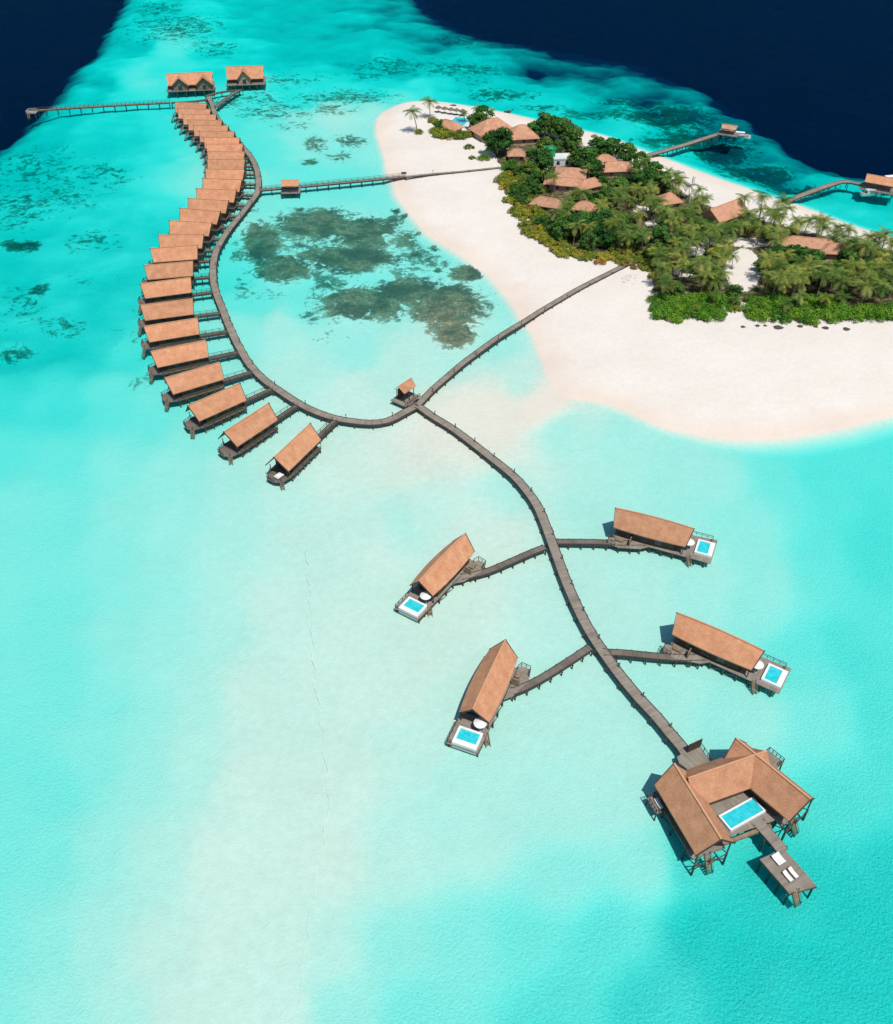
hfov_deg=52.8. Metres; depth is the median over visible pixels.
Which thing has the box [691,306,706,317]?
green shrub
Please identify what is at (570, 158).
broadleaf tree
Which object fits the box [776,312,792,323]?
green shrub
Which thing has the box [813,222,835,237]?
coconut palm
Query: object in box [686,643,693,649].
window
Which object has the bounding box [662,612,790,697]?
pool villa
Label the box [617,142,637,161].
broadleaf tree
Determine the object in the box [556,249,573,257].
olive shrub
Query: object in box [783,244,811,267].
broadleaf tree
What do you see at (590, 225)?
coconut palm
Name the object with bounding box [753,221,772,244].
coconut palm
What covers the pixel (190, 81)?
twin gable house
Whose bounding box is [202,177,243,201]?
stilt villa
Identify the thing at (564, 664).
villa jetty
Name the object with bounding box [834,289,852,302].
coconut palm
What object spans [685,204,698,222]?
coconut palm
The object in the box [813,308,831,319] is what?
green shrub
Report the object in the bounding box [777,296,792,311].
coconut palm
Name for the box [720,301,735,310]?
green shrub
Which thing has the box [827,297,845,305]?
green shrub
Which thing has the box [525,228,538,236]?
olive shrub
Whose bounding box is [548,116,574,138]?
broadleaf tree
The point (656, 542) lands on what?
window
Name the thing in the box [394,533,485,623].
pool villa
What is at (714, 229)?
coconut palm
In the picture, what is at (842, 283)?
coconut palm
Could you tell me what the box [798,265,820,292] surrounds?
coconut palm
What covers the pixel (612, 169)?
bungalow
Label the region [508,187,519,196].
broadleaf tree
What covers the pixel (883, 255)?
coconut palm
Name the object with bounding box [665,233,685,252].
broadleaf tree
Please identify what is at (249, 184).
walkway
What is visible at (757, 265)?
broadleaf tree
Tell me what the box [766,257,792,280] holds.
coconut palm
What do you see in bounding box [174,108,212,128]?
stilt villa
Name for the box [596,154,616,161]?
bungalow
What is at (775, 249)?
broadleaf tree
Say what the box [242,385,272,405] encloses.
walkway
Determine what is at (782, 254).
coconut palm
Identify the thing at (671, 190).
coconut palm
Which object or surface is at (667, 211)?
coconut palm
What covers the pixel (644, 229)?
coconut palm
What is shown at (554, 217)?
broadleaf tree
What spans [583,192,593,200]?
broadleaf tree
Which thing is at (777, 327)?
seaweed clump
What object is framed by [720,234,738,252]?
coconut palm
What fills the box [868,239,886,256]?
coconut palm
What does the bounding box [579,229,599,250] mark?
broadleaf tree
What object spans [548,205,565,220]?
coconut palm
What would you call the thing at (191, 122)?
stilt villa
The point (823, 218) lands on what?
coconut palm
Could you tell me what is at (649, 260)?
olive shrub
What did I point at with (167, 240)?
stilt villa
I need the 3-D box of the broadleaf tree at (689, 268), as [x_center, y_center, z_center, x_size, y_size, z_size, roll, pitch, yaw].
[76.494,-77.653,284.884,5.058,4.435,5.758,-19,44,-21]
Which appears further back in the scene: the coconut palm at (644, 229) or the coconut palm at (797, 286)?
the coconut palm at (644, 229)
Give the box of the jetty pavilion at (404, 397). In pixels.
[390,377,420,407]
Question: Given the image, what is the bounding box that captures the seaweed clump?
[773,325,783,329]
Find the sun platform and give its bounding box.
[755,850,816,907]
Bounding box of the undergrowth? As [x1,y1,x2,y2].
[495,138,890,304]
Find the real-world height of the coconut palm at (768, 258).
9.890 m
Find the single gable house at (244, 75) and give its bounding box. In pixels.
[225,65,265,90]
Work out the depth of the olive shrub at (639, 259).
289.26 m
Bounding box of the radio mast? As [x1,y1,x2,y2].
[686,177,695,217]
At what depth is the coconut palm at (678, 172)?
334.83 m
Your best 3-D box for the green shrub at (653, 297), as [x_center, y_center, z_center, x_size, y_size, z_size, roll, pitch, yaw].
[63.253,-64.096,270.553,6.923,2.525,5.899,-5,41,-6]
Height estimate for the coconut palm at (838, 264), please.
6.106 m
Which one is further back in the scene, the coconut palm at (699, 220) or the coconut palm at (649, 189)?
the coconut palm at (649, 189)
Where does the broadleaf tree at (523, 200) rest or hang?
on the ground
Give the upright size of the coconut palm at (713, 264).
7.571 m
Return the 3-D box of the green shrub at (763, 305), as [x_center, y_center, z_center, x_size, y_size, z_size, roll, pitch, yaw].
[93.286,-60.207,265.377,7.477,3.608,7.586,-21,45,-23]
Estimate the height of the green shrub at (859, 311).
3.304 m
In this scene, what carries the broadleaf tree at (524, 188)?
on the ground
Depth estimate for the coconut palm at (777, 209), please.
305.12 m
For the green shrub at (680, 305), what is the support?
on the ground
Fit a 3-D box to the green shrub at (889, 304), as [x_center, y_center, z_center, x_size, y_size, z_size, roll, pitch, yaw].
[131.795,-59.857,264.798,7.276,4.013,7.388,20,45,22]
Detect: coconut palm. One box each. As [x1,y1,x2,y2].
[402,105,420,129]
[420,96,438,116]
[458,109,468,120]
[531,110,556,136]
[546,172,561,193]
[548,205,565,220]
[559,199,574,210]
[559,203,575,212]
[560,211,571,218]
[561,195,575,202]
[568,189,583,201]
[569,219,585,243]
[573,186,591,200]
[578,206,589,214]
[581,162,594,175]
[582,222,595,238]
[593,198,612,210]
[599,195,611,203]
[602,217,625,229]
[608,186,628,211]
[610,193,627,213]
[614,220,629,244]
[614,226,632,244]
[616,183,628,210]
[618,229,638,250]
[625,194,638,213]
[625,222,644,239]
[628,160,642,169]
[628,186,645,209]
[629,182,645,204]
[631,168,641,173]
[631,208,647,225]
[634,230,649,254]
[637,227,653,247]
[639,156,652,166]
[640,193,663,220]
[640,197,651,214]
[641,182,655,197]
[643,180,658,187]
[647,247,664,258]
[648,184,659,193]
[649,247,669,266]
[650,261,671,283]
[651,201,665,223]
[653,274,680,297]
[654,208,671,223]
[655,202,675,222]
[656,173,671,194]
[656,196,668,202]
[656,272,672,291]
[657,249,678,265]
[661,261,675,273]
[662,213,679,234]
[663,166,675,174]
[663,245,677,256]
[666,178,680,188]
[666,236,681,248]
[667,185,677,194]
[668,169,683,177]
[669,175,688,197]
[669,251,692,274]
[670,226,685,236]
[672,173,689,193]
[672,205,688,216]
[672,241,693,268]
[673,210,687,229]
[673,259,693,281]
[681,217,701,238]
[681,226,696,240]
[682,182,696,198]
[682,234,701,260]
[683,205,700,229]
[683,211,699,235]
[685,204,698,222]
[686,199,701,214]
[688,193,702,210]
[688,252,711,285]
[690,230,705,252]
[691,272,713,288]
[692,184,707,197]
[693,215,706,229]
[693,229,712,257]
[695,194,712,217]
[697,255,717,278]
[697,267,717,292]
[699,220,722,244]
[700,193,713,207]
[703,223,723,246]
[706,269,726,291]
[707,242,723,263]
[708,232,728,247]
[709,290,721,300]
[711,251,732,266]
[712,246,736,268]
[712,265,732,291]
[719,221,738,235]
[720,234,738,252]
[721,239,735,258]
[725,221,743,245]
[727,251,740,268]
[729,294,742,303]
[732,215,749,236]
[735,192,754,205]
[736,206,757,233]
[736,219,749,241]
[746,222,760,239]
[751,215,766,227]
[752,190,775,216]
[752,203,769,218]
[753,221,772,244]
[756,249,781,282]
[758,269,775,292]
[759,247,772,258]
[762,225,785,248]
[763,253,781,277]
[764,203,785,227]
[765,209,788,228]
[766,224,789,241]
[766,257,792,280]
[768,269,796,295]
[769,232,788,248]
[771,214,789,237]
[771,278,792,293]
[773,192,794,207]
[773,249,795,263]
[774,265,795,291]
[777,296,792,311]
[778,200,797,222]
[781,221,799,236]
[781,264,803,290]
[786,265,812,298]
[788,214,807,224]
[789,217,810,235]
[790,255,810,265]
[791,277,808,292]
[792,288,807,306]
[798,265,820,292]
[799,254,819,280]
[802,214,815,234]
[808,260,827,289]
[808,260,833,285]
[810,215,834,236]
[811,265,835,295]
[812,211,830,236]
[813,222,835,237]
[819,292,833,303]
[823,231,844,242]
[823,266,848,293]
[828,271,850,297]
[830,226,844,237]
[831,259,844,269]
[832,223,845,239]
[834,229,853,241]
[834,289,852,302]
[836,274,852,291]
[837,236,862,249]
[840,223,857,235]
[841,255,862,277]
[844,236,868,256]
[845,265,869,294]
[850,279,879,303]
[853,239,876,256]
[854,237,878,257]
[855,259,874,279]
[857,263,881,289]
[857,269,877,298]
[859,230,879,239]
[866,244,887,257]
[867,260,888,287]
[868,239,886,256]
[871,274,888,295]
[871,277,892,300]
[872,251,892,271]
[875,225,892,256]
[879,248,892,259]
[881,261,892,277]
[882,234,892,251]
[884,238,892,254]
[885,268,892,298]
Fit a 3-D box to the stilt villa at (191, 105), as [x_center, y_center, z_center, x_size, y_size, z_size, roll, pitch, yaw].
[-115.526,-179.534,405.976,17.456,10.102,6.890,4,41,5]
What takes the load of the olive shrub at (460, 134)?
on the ground
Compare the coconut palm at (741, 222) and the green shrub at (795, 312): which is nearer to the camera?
the green shrub at (795, 312)
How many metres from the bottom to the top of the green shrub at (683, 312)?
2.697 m
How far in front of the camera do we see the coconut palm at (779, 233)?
291.91 m
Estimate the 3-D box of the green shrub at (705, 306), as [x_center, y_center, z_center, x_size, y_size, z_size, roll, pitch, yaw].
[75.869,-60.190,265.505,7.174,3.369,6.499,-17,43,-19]
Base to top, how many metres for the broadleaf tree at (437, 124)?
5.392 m
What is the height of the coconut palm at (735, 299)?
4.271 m
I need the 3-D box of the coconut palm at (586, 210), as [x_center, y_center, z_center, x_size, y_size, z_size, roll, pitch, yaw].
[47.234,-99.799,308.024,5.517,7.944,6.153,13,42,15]
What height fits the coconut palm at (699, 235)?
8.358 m
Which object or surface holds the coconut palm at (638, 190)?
on the ground
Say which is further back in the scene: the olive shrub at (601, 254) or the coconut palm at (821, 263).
the olive shrub at (601, 254)
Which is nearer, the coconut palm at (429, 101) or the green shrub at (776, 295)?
the green shrub at (776, 295)
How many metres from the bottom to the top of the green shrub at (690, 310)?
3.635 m
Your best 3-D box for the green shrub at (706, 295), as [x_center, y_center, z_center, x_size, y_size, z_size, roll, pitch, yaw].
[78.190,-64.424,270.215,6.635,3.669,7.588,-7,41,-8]
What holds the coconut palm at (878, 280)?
on the ground
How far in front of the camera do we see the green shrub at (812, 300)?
268.38 m
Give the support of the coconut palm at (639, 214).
on the ground
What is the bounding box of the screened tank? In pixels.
[543,145,555,163]
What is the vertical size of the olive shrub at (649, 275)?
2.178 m
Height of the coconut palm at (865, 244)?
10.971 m
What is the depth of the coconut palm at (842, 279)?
266.90 m
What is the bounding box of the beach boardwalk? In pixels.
[405,166,499,180]
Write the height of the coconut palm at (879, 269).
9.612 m
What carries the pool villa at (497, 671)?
on the sea
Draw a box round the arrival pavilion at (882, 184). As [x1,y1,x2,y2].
[859,173,892,203]
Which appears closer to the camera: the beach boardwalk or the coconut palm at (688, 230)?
the coconut palm at (688, 230)
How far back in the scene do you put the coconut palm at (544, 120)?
378.44 m
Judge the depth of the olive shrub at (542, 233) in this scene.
304.14 m
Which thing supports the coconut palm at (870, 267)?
on the ground
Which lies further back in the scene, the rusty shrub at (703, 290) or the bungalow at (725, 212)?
the bungalow at (725, 212)
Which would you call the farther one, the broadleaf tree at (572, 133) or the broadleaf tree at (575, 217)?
the broadleaf tree at (572, 133)
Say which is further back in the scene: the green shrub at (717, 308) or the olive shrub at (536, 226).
the olive shrub at (536, 226)
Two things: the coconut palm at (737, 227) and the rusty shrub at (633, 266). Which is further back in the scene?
the coconut palm at (737, 227)
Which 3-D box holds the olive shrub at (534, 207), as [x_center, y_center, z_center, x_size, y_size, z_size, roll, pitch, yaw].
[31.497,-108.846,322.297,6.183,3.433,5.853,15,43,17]
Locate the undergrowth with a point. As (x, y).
(759, 290)
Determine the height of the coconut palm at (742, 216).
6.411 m
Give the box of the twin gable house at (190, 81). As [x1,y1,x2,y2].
[166,71,214,98]
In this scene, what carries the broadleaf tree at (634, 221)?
on the ground
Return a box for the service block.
[553,153,570,166]
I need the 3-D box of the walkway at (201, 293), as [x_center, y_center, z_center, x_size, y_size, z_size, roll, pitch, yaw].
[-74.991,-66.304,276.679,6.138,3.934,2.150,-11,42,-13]
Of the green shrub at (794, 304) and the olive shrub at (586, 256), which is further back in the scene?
the olive shrub at (586, 256)
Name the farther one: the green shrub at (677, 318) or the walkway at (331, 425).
the green shrub at (677, 318)
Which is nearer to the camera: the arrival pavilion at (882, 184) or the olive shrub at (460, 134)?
the arrival pavilion at (882, 184)
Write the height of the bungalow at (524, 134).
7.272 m
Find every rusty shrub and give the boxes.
[593,258,606,264]
[618,259,629,266]
[630,262,641,268]
[651,285,669,292]
[698,287,708,293]
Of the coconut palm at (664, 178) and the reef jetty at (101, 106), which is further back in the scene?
the reef jetty at (101, 106)
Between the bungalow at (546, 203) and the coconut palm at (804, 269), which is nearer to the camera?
the coconut palm at (804, 269)
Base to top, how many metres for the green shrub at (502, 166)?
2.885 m
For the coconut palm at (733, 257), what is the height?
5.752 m
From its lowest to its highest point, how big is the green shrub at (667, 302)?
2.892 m
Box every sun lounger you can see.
[654,798,662,808]
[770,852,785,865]
[781,870,792,881]
[787,866,798,878]
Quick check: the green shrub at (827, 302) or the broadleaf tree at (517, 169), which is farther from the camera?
the broadleaf tree at (517, 169)
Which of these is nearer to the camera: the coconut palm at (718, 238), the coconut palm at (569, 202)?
the coconut palm at (718, 238)
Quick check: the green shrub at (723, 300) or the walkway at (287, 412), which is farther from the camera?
the green shrub at (723, 300)
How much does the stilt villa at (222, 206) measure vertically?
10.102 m
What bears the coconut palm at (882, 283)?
on the ground
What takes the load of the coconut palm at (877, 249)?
on the ground
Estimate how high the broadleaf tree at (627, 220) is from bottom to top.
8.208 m
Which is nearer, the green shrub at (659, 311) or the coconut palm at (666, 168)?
the green shrub at (659, 311)
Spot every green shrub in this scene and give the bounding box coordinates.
[477,153,491,160]
[500,163,505,170]
[645,294,662,302]
[648,302,658,310]
[651,305,672,318]
[655,292,674,303]
[655,308,671,319]
[656,300,676,313]
[665,312,683,323]
[666,299,679,307]
[668,307,678,313]
[673,293,692,303]
[673,301,686,311]
[674,306,691,318]
[682,306,704,318]
[686,292,700,299]
[686,302,700,308]
[689,295,709,303]
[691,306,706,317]
[697,301,712,310]
[697,302,714,309]
[698,290,712,302]
[699,308,719,322]
[707,291,729,303]
[712,304,724,310]
[712,310,727,320]
[714,307,724,311]
[717,295,732,303]
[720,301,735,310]
[729,299,740,306]
[740,300,755,312]
[743,294,763,304]
[743,308,764,320]
[745,308,770,322]
[751,301,772,312]
[757,297,771,303]
[758,300,778,316]
[761,291,785,302]
[765,306,788,322]
[772,294,792,303]
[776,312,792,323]
[784,301,798,309]
[785,307,802,318]
[793,309,812,324]
[796,305,808,310]
[801,304,820,316]
[802,308,823,324]
[805,293,821,305]
[813,302,832,313]
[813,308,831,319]
[815,294,834,304]
[820,309,840,322]
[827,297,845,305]
[832,301,852,310]
[832,308,854,319]
[844,308,866,322]
[853,303,869,312]
[853,305,875,317]
[864,307,885,321]
[869,302,888,310]
[876,306,892,318]
[885,301,892,310]
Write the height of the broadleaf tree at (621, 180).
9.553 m
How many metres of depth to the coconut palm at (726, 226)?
295.40 m
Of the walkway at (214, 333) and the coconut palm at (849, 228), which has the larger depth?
the coconut palm at (849, 228)
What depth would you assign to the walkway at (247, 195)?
335.60 m
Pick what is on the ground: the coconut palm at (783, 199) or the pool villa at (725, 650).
the coconut palm at (783, 199)
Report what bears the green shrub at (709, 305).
on the ground
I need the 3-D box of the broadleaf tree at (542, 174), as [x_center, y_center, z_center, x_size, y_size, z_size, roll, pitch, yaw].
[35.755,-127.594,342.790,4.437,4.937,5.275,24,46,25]
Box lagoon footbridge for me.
[259,173,405,196]
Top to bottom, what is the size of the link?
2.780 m
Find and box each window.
[654,540,661,545]
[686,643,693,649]
[701,650,708,656]
[717,657,724,663]
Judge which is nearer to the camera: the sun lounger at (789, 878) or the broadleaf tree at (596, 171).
the sun lounger at (789, 878)
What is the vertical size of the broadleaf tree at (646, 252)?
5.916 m
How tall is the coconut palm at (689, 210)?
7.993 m
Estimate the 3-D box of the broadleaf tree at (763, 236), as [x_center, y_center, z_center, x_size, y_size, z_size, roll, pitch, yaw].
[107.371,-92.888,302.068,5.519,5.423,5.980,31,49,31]
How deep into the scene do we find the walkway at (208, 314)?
265.62 m
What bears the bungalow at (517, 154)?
on the ground
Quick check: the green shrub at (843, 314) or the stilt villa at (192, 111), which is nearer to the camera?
the green shrub at (843, 314)
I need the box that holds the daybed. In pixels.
[273,472,284,479]
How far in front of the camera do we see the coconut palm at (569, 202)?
314.71 m
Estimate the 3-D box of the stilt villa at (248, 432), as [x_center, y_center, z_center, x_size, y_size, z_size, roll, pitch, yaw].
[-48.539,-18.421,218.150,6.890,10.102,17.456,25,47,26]
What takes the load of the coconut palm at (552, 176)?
on the ground
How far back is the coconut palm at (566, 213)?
309.80 m
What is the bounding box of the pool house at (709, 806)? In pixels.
[645,737,814,875]
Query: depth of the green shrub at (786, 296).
268.30 m
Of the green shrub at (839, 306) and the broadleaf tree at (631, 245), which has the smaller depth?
the green shrub at (839, 306)
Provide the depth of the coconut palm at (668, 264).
277.12 m
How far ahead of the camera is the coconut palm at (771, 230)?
295.32 m
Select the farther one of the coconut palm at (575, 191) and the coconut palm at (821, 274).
the coconut palm at (575, 191)
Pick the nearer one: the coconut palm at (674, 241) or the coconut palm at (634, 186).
the coconut palm at (674, 241)
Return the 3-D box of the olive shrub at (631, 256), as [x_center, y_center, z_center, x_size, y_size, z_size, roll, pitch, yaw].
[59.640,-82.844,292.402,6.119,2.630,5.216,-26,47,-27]
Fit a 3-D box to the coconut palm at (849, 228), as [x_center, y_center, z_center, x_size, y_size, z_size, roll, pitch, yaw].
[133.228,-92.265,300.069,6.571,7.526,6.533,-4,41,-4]
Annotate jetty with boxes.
[33,100,170,115]
[205,96,418,429]
[415,259,633,405]
[415,404,688,754]
[460,544,546,581]
[510,644,592,700]
[556,538,644,551]
[603,648,704,667]
[647,130,733,157]
[783,180,883,203]
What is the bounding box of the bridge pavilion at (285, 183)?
[281,179,300,198]
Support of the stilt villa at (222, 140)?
on the sea
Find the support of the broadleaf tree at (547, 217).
on the ground
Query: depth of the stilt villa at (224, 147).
361.55 m
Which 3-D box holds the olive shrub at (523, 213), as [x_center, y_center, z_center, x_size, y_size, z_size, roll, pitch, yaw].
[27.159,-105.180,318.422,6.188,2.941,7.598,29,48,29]
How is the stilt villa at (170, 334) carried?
on the sea
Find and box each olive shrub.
[414,129,423,133]
[427,117,438,122]
[432,126,447,136]
[440,130,457,139]
[452,130,470,139]
[463,144,474,149]
[493,173,510,182]
[498,181,511,188]
[501,170,513,175]
[501,194,516,203]
[502,176,517,186]
[507,206,521,216]
[512,198,527,205]
[512,205,530,216]
[515,209,532,220]
[517,219,531,228]
[520,226,536,234]
[524,194,533,200]
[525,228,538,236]
[528,204,542,211]
[529,215,539,224]
[531,223,543,230]
[533,208,547,215]
[534,229,549,238]
[537,235,550,243]
[540,183,547,193]
[544,238,558,245]
[548,246,561,253]
[553,239,568,247]
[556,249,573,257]
[562,245,577,254]
[572,248,586,257]
[577,253,593,260]
[583,251,597,258]
[595,252,609,260]
[604,251,619,260]
[608,245,621,253]
[612,255,628,263]
[621,246,634,253]
[623,252,636,262]
[632,257,646,264]
[635,249,645,257]
[641,262,655,271]
[647,257,657,265]
[647,271,660,279]
[728,305,741,312]
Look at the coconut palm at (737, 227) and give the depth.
297.02 m
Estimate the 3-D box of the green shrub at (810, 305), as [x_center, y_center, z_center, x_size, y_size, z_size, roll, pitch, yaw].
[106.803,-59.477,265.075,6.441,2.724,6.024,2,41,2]
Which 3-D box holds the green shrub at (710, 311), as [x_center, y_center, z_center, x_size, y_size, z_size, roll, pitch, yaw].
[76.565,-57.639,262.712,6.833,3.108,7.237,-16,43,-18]
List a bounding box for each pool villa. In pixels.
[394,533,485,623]
[446,639,530,757]
[607,507,717,567]
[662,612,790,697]
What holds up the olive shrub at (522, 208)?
on the ground
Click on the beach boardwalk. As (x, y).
(442, 173)
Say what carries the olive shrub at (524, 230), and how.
on the ground
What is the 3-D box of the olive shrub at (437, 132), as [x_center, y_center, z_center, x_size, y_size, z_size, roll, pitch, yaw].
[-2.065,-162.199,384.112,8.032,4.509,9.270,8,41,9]
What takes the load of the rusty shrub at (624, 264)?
on the ground
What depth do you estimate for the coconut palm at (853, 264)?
274.32 m
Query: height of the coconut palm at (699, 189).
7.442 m
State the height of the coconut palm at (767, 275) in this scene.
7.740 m
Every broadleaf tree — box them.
[432,119,443,127]
[466,112,486,126]
[473,105,495,119]
[481,126,513,154]
[505,159,517,172]
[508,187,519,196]
[509,182,521,187]
[514,165,521,174]
[515,195,529,204]
[517,176,529,184]
[518,185,530,195]
[518,191,528,196]
[519,162,539,177]
[525,177,535,186]
[527,122,540,134]
[528,147,553,171]
[529,171,541,181]
[530,182,541,194]
[533,217,545,225]
[535,136,553,147]
[538,170,544,181]
[540,215,550,222]
[544,224,557,232]
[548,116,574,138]
[549,209,564,221]
[550,217,571,239]
[553,139,562,146]
[554,144,562,152]
[563,125,583,144]
[566,140,577,151]
[566,150,581,166]
[567,212,592,238]
[574,146,598,169]
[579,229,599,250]
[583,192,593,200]
[587,137,606,154]
[587,207,613,228]
[590,159,603,177]
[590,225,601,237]
[592,192,598,200]
[597,187,617,203]
[597,227,617,247]
[598,176,609,188]
[600,137,622,155]
[608,176,630,198]
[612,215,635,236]
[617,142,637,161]
[621,231,641,247]
[625,173,647,192]
[626,215,636,223]
[630,191,641,200]
[633,151,651,169]
[635,166,661,192]
[643,243,660,257]
[648,160,663,171]
[650,224,669,242]
[653,242,665,252]
[657,170,670,190]
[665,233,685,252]
[669,283,684,295]
[683,258,697,272]
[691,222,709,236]
[703,245,720,258]
[708,271,723,286]
[724,284,743,296]
[751,259,770,272]
[760,227,771,241]
[770,245,786,265]
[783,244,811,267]
[793,249,826,277]
[819,262,841,284]
[832,249,859,274]
[857,257,875,277]
[875,254,892,270]
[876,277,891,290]
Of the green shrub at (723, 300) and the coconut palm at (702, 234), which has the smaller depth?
the green shrub at (723, 300)
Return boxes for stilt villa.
[137,298,193,335]
[138,277,191,313]
[141,261,194,293]
[141,317,199,358]
[148,245,198,272]
[148,340,208,383]
[158,234,206,258]
[161,362,224,412]
[168,220,214,249]
[171,102,208,121]
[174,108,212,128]
[179,113,217,134]
[179,208,223,234]
[183,382,247,439]
[184,119,223,140]
[187,198,231,224]
[189,125,229,146]
[195,131,235,152]
[196,188,238,212]
[200,137,241,158]
[201,169,245,189]
[202,144,244,163]
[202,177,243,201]
[203,151,245,171]
[203,159,246,180]
[217,402,278,465]
[265,423,321,491]
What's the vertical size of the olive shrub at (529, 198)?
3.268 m
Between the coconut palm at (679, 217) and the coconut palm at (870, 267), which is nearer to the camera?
the coconut palm at (870, 267)
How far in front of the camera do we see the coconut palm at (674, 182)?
329.50 m
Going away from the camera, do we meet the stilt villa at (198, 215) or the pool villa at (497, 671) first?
the pool villa at (497, 671)
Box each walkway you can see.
[171,99,206,108]
[192,288,212,302]
[193,309,219,321]
[194,273,209,286]
[198,257,209,269]
[199,327,227,340]
[204,247,212,258]
[207,348,238,363]
[211,235,218,245]
[214,89,243,111]
[220,223,227,232]
[221,368,252,388]
[228,213,236,220]
[236,202,244,210]
[241,191,252,200]
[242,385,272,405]
[244,181,255,189]
[245,163,252,168]
[245,171,254,179]
[273,402,298,424]
[317,417,338,443]
[748,819,787,852]
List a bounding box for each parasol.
[420,591,430,603]
[474,717,486,731]
[686,538,694,549]
[753,660,763,672]
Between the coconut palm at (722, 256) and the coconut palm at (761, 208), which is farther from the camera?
the coconut palm at (761, 208)
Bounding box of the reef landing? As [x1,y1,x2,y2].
[25,108,39,120]
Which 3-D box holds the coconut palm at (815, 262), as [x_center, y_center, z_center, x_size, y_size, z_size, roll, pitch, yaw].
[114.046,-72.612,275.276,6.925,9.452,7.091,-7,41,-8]
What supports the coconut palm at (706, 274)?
on the ground
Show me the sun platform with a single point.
(802, 882)
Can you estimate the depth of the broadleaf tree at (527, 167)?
341.58 m
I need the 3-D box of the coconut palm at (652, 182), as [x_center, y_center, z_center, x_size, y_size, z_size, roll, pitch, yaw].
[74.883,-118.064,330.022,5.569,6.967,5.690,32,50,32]
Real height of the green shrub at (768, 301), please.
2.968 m
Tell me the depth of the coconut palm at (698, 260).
272.90 m
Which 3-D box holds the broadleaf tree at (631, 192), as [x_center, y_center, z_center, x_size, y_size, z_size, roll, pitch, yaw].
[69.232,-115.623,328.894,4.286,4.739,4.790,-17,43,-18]
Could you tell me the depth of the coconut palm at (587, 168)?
340.52 m
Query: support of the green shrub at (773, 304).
on the ground
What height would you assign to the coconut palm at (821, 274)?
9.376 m
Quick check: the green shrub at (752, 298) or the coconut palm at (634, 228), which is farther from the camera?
the coconut palm at (634, 228)
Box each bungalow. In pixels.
[434,119,463,130]
[468,117,511,141]
[507,124,539,144]
[507,148,525,160]
[529,196,564,212]
[543,177,581,191]
[554,166,586,179]
[571,200,596,214]
[576,177,602,192]
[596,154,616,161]
[601,161,633,177]
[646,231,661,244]
[653,192,683,210]
[698,198,745,223]
[781,235,837,249]
[820,243,863,261]
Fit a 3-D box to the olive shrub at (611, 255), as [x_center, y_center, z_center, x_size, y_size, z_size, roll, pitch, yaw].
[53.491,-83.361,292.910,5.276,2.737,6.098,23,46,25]
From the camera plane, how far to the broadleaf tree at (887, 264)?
282.86 m
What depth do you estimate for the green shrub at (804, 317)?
260.26 m
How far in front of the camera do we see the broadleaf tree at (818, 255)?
277.30 m
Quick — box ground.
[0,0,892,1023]
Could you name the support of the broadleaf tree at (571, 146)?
on the ground
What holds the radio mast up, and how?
on the ground
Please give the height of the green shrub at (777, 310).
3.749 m
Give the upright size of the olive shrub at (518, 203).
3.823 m
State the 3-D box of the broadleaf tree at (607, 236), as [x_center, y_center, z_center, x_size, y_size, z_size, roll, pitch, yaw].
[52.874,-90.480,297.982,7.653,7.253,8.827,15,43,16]
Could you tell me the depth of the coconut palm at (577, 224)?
297.13 m
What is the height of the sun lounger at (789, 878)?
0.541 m
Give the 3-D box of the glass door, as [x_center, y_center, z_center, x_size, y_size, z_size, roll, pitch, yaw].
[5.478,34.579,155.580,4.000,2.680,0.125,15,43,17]
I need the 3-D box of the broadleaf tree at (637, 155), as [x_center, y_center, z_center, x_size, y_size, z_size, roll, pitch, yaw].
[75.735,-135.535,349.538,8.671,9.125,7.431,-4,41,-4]
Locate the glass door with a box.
[467,711,479,716]
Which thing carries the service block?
on the ground
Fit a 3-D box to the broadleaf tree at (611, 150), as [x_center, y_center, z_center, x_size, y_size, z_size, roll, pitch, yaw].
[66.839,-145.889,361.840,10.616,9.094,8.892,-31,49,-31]
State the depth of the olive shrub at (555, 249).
296.22 m
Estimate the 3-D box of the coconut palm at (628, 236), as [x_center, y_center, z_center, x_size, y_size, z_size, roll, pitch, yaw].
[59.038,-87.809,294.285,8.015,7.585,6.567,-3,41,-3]
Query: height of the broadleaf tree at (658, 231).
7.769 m
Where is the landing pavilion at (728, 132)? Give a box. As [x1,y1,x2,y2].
[717,124,738,144]
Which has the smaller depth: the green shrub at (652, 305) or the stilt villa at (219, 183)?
the green shrub at (652, 305)
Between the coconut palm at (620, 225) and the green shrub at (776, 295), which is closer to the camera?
the green shrub at (776, 295)
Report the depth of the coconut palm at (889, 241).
293.32 m
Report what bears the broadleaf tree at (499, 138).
on the ground
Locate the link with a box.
[205,89,239,98]
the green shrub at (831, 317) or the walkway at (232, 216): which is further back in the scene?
the walkway at (232, 216)
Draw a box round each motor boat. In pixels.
[734,131,750,138]
[860,188,881,196]
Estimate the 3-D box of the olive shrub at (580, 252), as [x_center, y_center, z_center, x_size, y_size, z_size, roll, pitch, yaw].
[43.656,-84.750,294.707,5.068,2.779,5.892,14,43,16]
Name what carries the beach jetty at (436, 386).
on the ground
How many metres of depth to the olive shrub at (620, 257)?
290.34 m
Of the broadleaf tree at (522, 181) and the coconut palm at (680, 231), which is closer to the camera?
the coconut palm at (680, 231)
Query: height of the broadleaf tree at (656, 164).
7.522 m
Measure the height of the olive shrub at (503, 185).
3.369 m
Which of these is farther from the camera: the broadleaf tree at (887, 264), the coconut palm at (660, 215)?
the coconut palm at (660, 215)
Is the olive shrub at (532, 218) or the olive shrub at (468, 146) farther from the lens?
the olive shrub at (468, 146)
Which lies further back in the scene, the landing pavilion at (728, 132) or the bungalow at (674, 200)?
the landing pavilion at (728, 132)

